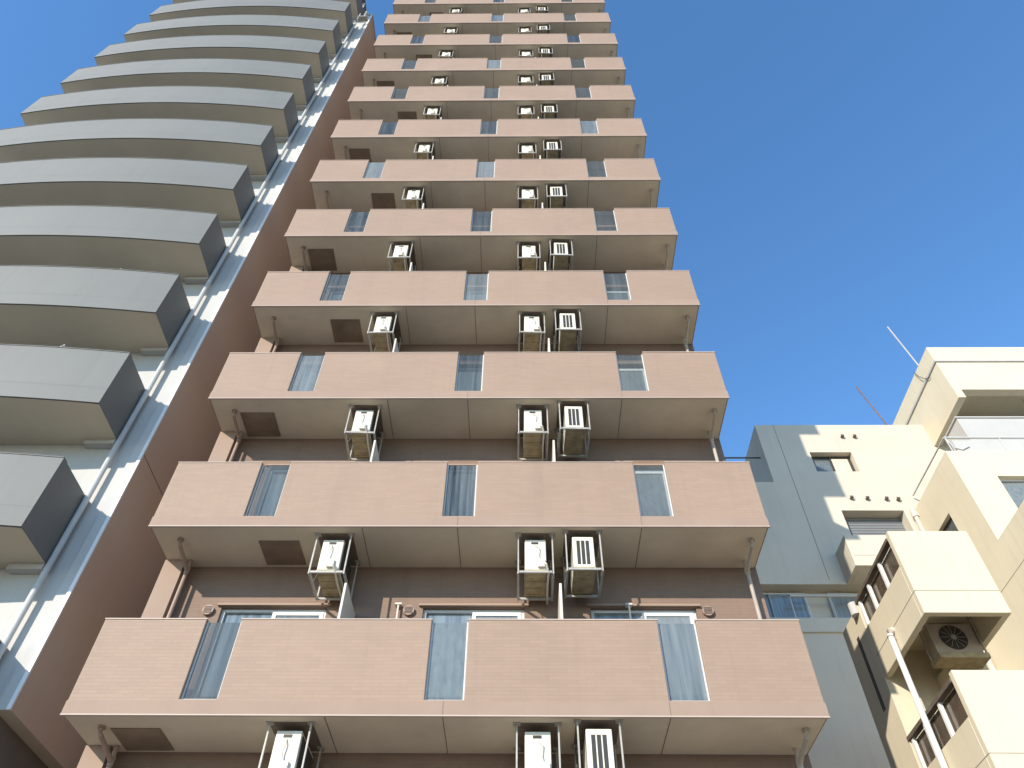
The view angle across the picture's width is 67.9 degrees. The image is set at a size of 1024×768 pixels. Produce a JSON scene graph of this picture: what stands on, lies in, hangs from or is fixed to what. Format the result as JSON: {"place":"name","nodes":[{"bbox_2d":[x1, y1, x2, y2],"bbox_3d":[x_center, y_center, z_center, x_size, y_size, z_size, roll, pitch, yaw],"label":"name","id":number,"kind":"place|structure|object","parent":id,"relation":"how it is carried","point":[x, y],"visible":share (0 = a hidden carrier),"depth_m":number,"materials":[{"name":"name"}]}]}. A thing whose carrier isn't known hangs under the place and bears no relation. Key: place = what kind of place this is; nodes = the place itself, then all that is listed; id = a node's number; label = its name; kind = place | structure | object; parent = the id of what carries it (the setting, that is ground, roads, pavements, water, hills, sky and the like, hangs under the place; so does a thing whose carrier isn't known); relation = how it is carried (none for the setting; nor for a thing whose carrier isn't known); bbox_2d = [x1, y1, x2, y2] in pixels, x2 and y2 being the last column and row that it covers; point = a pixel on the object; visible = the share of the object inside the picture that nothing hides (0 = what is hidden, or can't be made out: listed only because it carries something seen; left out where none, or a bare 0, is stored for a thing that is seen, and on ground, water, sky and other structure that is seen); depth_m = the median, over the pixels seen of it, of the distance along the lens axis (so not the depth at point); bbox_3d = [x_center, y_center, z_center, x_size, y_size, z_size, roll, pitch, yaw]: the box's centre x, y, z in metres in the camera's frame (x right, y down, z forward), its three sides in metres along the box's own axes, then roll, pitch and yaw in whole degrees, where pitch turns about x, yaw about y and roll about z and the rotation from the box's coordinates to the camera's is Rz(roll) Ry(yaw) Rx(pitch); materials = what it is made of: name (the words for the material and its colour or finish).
{"place":"outdoors","nodes":[
{"label":"outdoors","id":0,"kind":"place"},
{"bbox_2d":[0,0,375,767],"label":"apartment tower","id":1,"kind":"structure","parent":0,"point":[156,174],"depth_m":18.57,"materials":[{"name":"grey paint"}]},
{"bbox_2d":[60,0,829,767],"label":"apartment tower","id":2,"kind":"structure","parent":0,"point":[432,642],"depth_m":12.09,"materials":[{"name":"pink tile"}]},
{"bbox_2d":[193,610,326,698],"bbox_3d":[-3.620,4.100,10.897,1.604,1.944,0.082,0,-49,1],"label":"window","id":3,"kind":"structure","parent":2,"relation":"in","point":[214,669],"depth_m":11.26,"materials":[{"name":"glass"}]},
{"bbox_2d":[255,470,288,515],"bbox_3d":[-3.597,2.214,13.099,1.604,1.944,0.082,0,-49,1],"label":"window","id":4,"kind":"structure","parent":2,"relation":"in","point":[274,485],"depth_m":13.45,"materials":[{"name":"glass"}]},
{"bbox_2d":[258,721,324,767],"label":"air conditioner","id":5,"kind":"object","parent":2,"relation":"attached to","point":[295,744],"visible":1,"depth_m":9.27,"materials":[{"name":"metal"}]},
{"bbox_2d":[308,533,360,600],"bbox_3d":[-2.693,2.799,11.545,0.600,0.715,0.916,0,-49,1],"label":"air conditioner","id":6,"kind":"object","parent":2,"relation":"attached to","point":[338,559],"visible":0.91,"depth_m":11.39,"materials":[{"name":"metal"}]},
{"bbox_2d":[328,292,343,300],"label":"window","id":7,"kind":"structure","parent":2,"relation":"in","point":[334,296],"depth_m":18.14,"materials":[{"name":"glass"}]},
{"bbox_2d":[344,404,385,461],"bbox_3d":[-2.662,0.911,13.746,0.600,0.715,0.916,1,-49,0],"label":"air conditioner","id":8,"kind":"object","parent":2,"relation":"attached to","point":[367,430],"visible":0.9,"depth_m":13.60,"materials":[{"name":"metal"}]},
{"bbox_2d":[367,311,402,351],"bbox_3d":[-2.660,-0.982,15.943,0.600,0.715,0.916,-1,-49,2],"label":"air conditioner","id":9,"kind":"object","parent":2,"relation":"attached to","point":[386,332],"visible":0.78,"depth_m":15.76,"materials":[{"name":"metal"}]},
{"bbox_2d":[387,241,417,270],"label":"air conditioner","id":10,"kind":"object","parent":2,"relation":"attached to","point":[403,257],"visible":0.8,"depth_m":17.93,"materials":[{"name":"metal"}]},
{"bbox_2d":[402,186,426,208],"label":"air conditioner","id":11,"kind":"object","parent":2,"relation":"attached to","point":[415,198],"visible":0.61,"depth_m":20.13,"materials":[{"name":"metal"}]},
{"bbox_2d":[414,141,434,159],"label":"air conditioner","id":12,"kind":"object","parent":2,"relation":"attached to","point":[425,150],"visible":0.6,"depth_m":22.35,"materials":[{"name":"metal"}]},
{"bbox_2d":[423,105,441,118],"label":"air conditioner","id":13,"kind":"object","parent":2,"relation":"attached to","point":[433,112],"visible":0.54,"depth_m":24.60,"materials":[{"name":"metal"}]},
{"bbox_2d":[431,75,448,85],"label":"air conditioner","id":14,"kind":"object","parent":2,"relation":"attached to","point":[440,80],"visible":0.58,"depth_m":26.86,"materials":[{"name":"metal"}]},
{"bbox_2d":[438,49,454,57],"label":"air conditioner","id":15,"kind":"object","parent":2,"relation":"attached to","point":[446,53],"visible":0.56,"depth_m":29.09,"materials":[{"name":"metal"}]},
{"bbox_2d":[444,27,458,33],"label":"air conditioner","id":16,"kind":"object","parent":2,"relation":"attached to","point":[450,30],"visible":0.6,"depth_m":31.30,"materials":[{"name":"metal"}]},
{"bbox_2d":[449,7,462,13],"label":"air conditioner","id":17,"kind":"object","parent":2,"relation":"attached to","point":[457,10],"visible":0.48,"depth_m":33.50,"materials":[{"name":"metal"}]},
{"bbox_2d":[456,368,481,390],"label":"window","id":18,"kind":"structure","parent":2,"relation":"in","point":[469,379],"depth_m":15.78,"materials":[{"name":"glass"}]},
{"bbox_2d":[423,610,523,699],"bbox_3d":[-0.585,4.096,10.861,1.534,1.944,0.082,0,-49,1],"label":"window","id":19,"kind":"structure","parent":2,"relation":"in","point":[447,661],"depth_m":11.16,"materials":[{"name":"glass"}]},
{"bbox_2d":[465,291,486,299],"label":"window","id":20,"kind":"structure","parent":2,"relation":"in","point":[470,295],"depth_m":18.13,"materials":[{"name":"glass"}]},
{"bbox_2d":[517,7,530,12],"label":"air conditioner","id":21,"kind":"object","parent":2,"relation":"attached to","point":[524,10],"visible":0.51,"depth_m":33.51,"materials":[{"name":"metal"}]},
{"bbox_2d":[518,26,531,33],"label":"air conditioner","id":22,"kind":"object","parent":2,"relation":"attached to","point":[525,30],"visible":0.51,"depth_m":31.21,"materials":[{"name":"metal"}]},
{"bbox_2d":[517,74,533,85],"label":"air conditioner","id":23,"kind":"object","parent":2,"relation":"attached to","point":[525,80],"visible":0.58,"depth_m":26.80,"materials":[{"name":"metal"}]},
{"bbox_2d":[517,105,534,118],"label":"air conditioner","id":24,"kind":"object","parent":2,"relation":"attached to","point":[525,111],"visible":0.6,"depth_m":24.60,"materials":[{"name":"metal"}]},
{"bbox_2d":[518,49,533,57],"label":"air conditioner","id":25,"kind":"object","parent":2,"relation":"attached to","point":[525,53],"visible":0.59,"depth_m":29.04,"materials":[{"name":"metal"}]},
{"bbox_2d":[517,142,536,158],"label":"air conditioner","id":26,"kind":"object","parent":2,"relation":"attached to","point":[526,150],"visible":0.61,"depth_m":22.34,"materials":[{"name":"metal"}]},
{"bbox_2d":[517,185,538,207],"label":"air conditioner","id":27,"kind":"object","parent":2,"relation":"attached to","point":[527,196],"visible":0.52,"depth_m":20.06,"materials":[{"name":"metal"}]},
{"bbox_2d":[516,241,540,270],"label":"air conditioner","id":28,"kind":"object","parent":2,"relation":"attached to","point":[528,256],"visible":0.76,"depth_m":17.89,"materials":[{"name":"metal"}]},
{"bbox_2d":[517,311,545,351],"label":"air conditioner","id":29,"kind":"object","parent":2,"relation":"attached to","point":[531,328],"visible":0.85,"depth_m":15.72,"materials":[{"name":"metal"}]},
{"bbox_2d":[516,404,548,461],"bbox_3d":[0.370,0.906,13.710,0.600,0.715,0.916,1,-49,0],"label":"air conditioner","id":30,"kind":"object","parent":2,"relation":"attached to","point":[532,429],"visible":1,"depth_m":13.56,"materials":[{"name":"metal"}]},
{"bbox_2d":[515,533,554,604],"bbox_3d":[0.349,2.789,11.504,0.600,0.715,0.916,0,-49,0],"label":"air conditioner","id":31,"kind":"object","parent":2,"relation":"attached to","point":[535,557],"visible":1,"depth_m":11.36,"materials":[{"name":"metal"}]},
{"bbox_2d":[513,722,561,767],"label":"air conditioner","id":32,"kind":"object","parent":2,"relation":"attached to","point":[538,744],"visible":1,"depth_m":9.23,"materials":[{"name":"metal"}]},
{"bbox_2d":[535,5,548,12],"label":"air conditioner","id":33,"kind":"object","parent":2,"relation":"attached to","point":[541,9],"visible":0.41,"depth_m":33.41,"materials":[{"name":"metal"}]},
{"bbox_2d":[536,24,549,33],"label":"air conditioner","id":34,"kind":"object","parent":2,"relation":"attached to","point":[543,28],"visible":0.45,"depth_m":31.07,"materials":[{"name":"metal"}]},
{"bbox_2d":[537,46,552,57],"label":"air conditioner","id":35,"kind":"object","parent":2,"relation":"attached to","point":[545,52],"visible":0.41,"depth_m":28.90,"materials":[{"name":"metal"}]},
{"bbox_2d":[538,72,554,85],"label":"air conditioner","id":36,"kind":"object","parent":2,"relation":"attached to","point":[546,79],"visible":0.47,"depth_m":26.71,"materials":[{"name":"metal"}]},
{"bbox_2d":[540,103,557,118],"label":"air conditioner","id":37,"kind":"object","parent":2,"relation":"attached to","point":[548,110],"visible":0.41,"depth_m":24.49,"materials":[{"name":"metal"}]},
{"bbox_2d":[542,139,561,158],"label":"air conditioner","id":38,"kind":"object","parent":2,"relation":"attached to","point":[552,148],"visible":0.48,"depth_m":22.26,"materials":[{"name":"metal"}]},
{"bbox_2d":[544,183,566,207],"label":"air conditioner","id":39,"kind":"object","parent":2,"relation":"attached to","point":[556,195],"visible":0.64,"depth_m":20.03,"materials":[{"name":"metal"}]},
{"bbox_2d":[546,238,572,270],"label":"air conditioner","id":40,"kind":"object","parent":2,"relation":"attached to","point":[559,254],"visible":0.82,"depth_m":17.87,"materials":[{"name":"metal"}]},
{"bbox_2d":[551,308,581,351],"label":"air conditioner","id":41,"kind":"object","parent":2,"relation":"attached to","point":[566,329],"visible":0.84,"depth_m":15.69,"materials":[{"name":"metal"}]},
{"bbox_2d":[554,400,590,457],"bbox_3d":[1.089,0.838,13.645,0.600,0.714,0.825,1,-49,0],"label":"air conditioner","id":42,"kind":"object","parent":2,"relation":"attached to","point":[571,422],"visible":1,"depth_m":13.51,"materials":[{"name":"metal"}]},
{"bbox_2d":[560,530,603,598],"bbox_3d":[1.057,2.737,11.453,0.600,0.714,0.825,0,-49,0],"label":"air conditioner","id":43,"kind":"object","parent":2,"relation":"attached to","point":[580,550],"visible":1,"depth_m":11.31,"materials":[{"name":"metal"}]},
{"bbox_2d":[571,720,624,767],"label":"air conditioner","id":44,"kind":"object","parent":2,"relation":"attached to","point":[595,741],"visible":1,"depth_m":9.17,"materials":[{"name":"metal"}]},
{"bbox_2d":[607,291,629,299],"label":"window","id":45,"kind":"structure","parent":2,"relation":"in","point":[612,295],"depth_m":18.01,"materials":[{"name":"glass"}]},
{"bbox_2d":[619,368,647,390],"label":"window","id":46,"kind":"structure","parent":2,"relation":"in","point":[632,379],"depth_m":15.67,"materials":[{"name":"glass"}]},
{"bbox_2d":[591,610,696,623],"bbox_3d":[1.979,4.092,10.830,1.584,1.944,0.082,0,-49,1],"label":"window","id":47,"kind":"structure","parent":2,"relation":"in","point":[663,617],"depth_m":11.50,"materials":[{"name":"metal"}]},
{"bbox_2d":[635,470,671,515],"bbox_3d":[2.003,2.205,13.032,1.584,1.944,0.082,0,-49,1],"label":"window","id":48,"kind":"structure","parent":2,"relation":"in","point":[651,484],"depth_m":13.32,"materials":[{"name":"glass"}]},
{"bbox_2d":[0,0,1023,461],"label":"sky","id":49,"kind":"structure","parent":0,"point":[833,174],"materials":[{"name":"blue"}]},
{"bbox_2d":[725,347,1023,767],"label":"apartment building","id":50,"kind":"structure","parent":0,"point":[882,545],"depth_m":21.27,"materials":[{"name":"concrete"}]},
{"bbox_2d":[763,593,812,617],"bbox_3d":[7.545,6.670,21.901,2.150,1.495,0.082,0,-49,1],"label":"window","id":51,"kind":"structure","parent":50,"relation":"in","point":[778,605],"depth_m":22.11,"materials":[{"name":"glass"}]},
{"bbox_2d":[812,457,854,470],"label":"window","id":52,"kind":"structure","parent":50,"relation":"in","point":[821,463],"depth_m":26.20,"materials":[{"name":"glass"}]},
{"bbox_2d":[826,593,866,617],"bbox_3d":[10.519,6.665,21.866,2.500,1.495,0.082,0,-49,1],"label":"window","id":53,"kind":"structure","parent":50,"relation":"in","point":[840,605],"depth_m":22.18,"materials":[{"name":"glass"}]},
{"bbox_2d":[857,636,885,711],"bbox_3d":[7.393,5.952,15.687,0.002,1.600,0.140,0,-49,1],"label":"slit window","id":54,"kind":"structure","parent":50,"relation":"in","point":[858,639],"depth_m":15.65,"materials":[{"name":"black glass"}]},
{"bbox_2d":[856,386,887,424],"bbox_3d":[14.058,1.164,29.194,0.671,3.260,0.052,0,-49,1],"label":"roof antenna","id":55,"kind":"object","parent":50,"relation":"on","point":[871,406],"visible":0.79,"depth_m":29.53,"materials":[{"name":"grey metal"}]},
{"bbox_2d":[887,326,918,365],"bbox_3d":[14.605,-1.426,28.444,0.404,2.258,0.050,12,-50,-10],"label":"roof antenna","id":56,"kind":"object","parent":50,"relation":"on","point":[902,345],"visible":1,"depth_m":28.43,"materials":[{"name":"white metal"}]},
{"bbox_2d":[943,517,957,530],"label":"window","id":57,"kind":"structure","parent":50,"relation":"in","point":[950,526],"depth_m":22.40,"materials":[{"name":"grey glass"}]},
{"bbox_2d":[919,616,990,668],"bbox_3d":[8.328,4.871,14.415,0.920,0.890,0.400,0,-49,1],"label":"air conditioner","id":58,"kind":"object","parent":50,"relation":"attached to","point":[954,646],"visible":0.98,"depth_m":14.20,"materials":[{"name":"metal"}]},
{"bbox_2d":[1000,480,1023,507],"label":"window","id":59,"kind":"structure","parent":50,"relation":"in","point":[1015,488],"depth_m":21.53,"materials":[{"name":"glass"}]}
]}

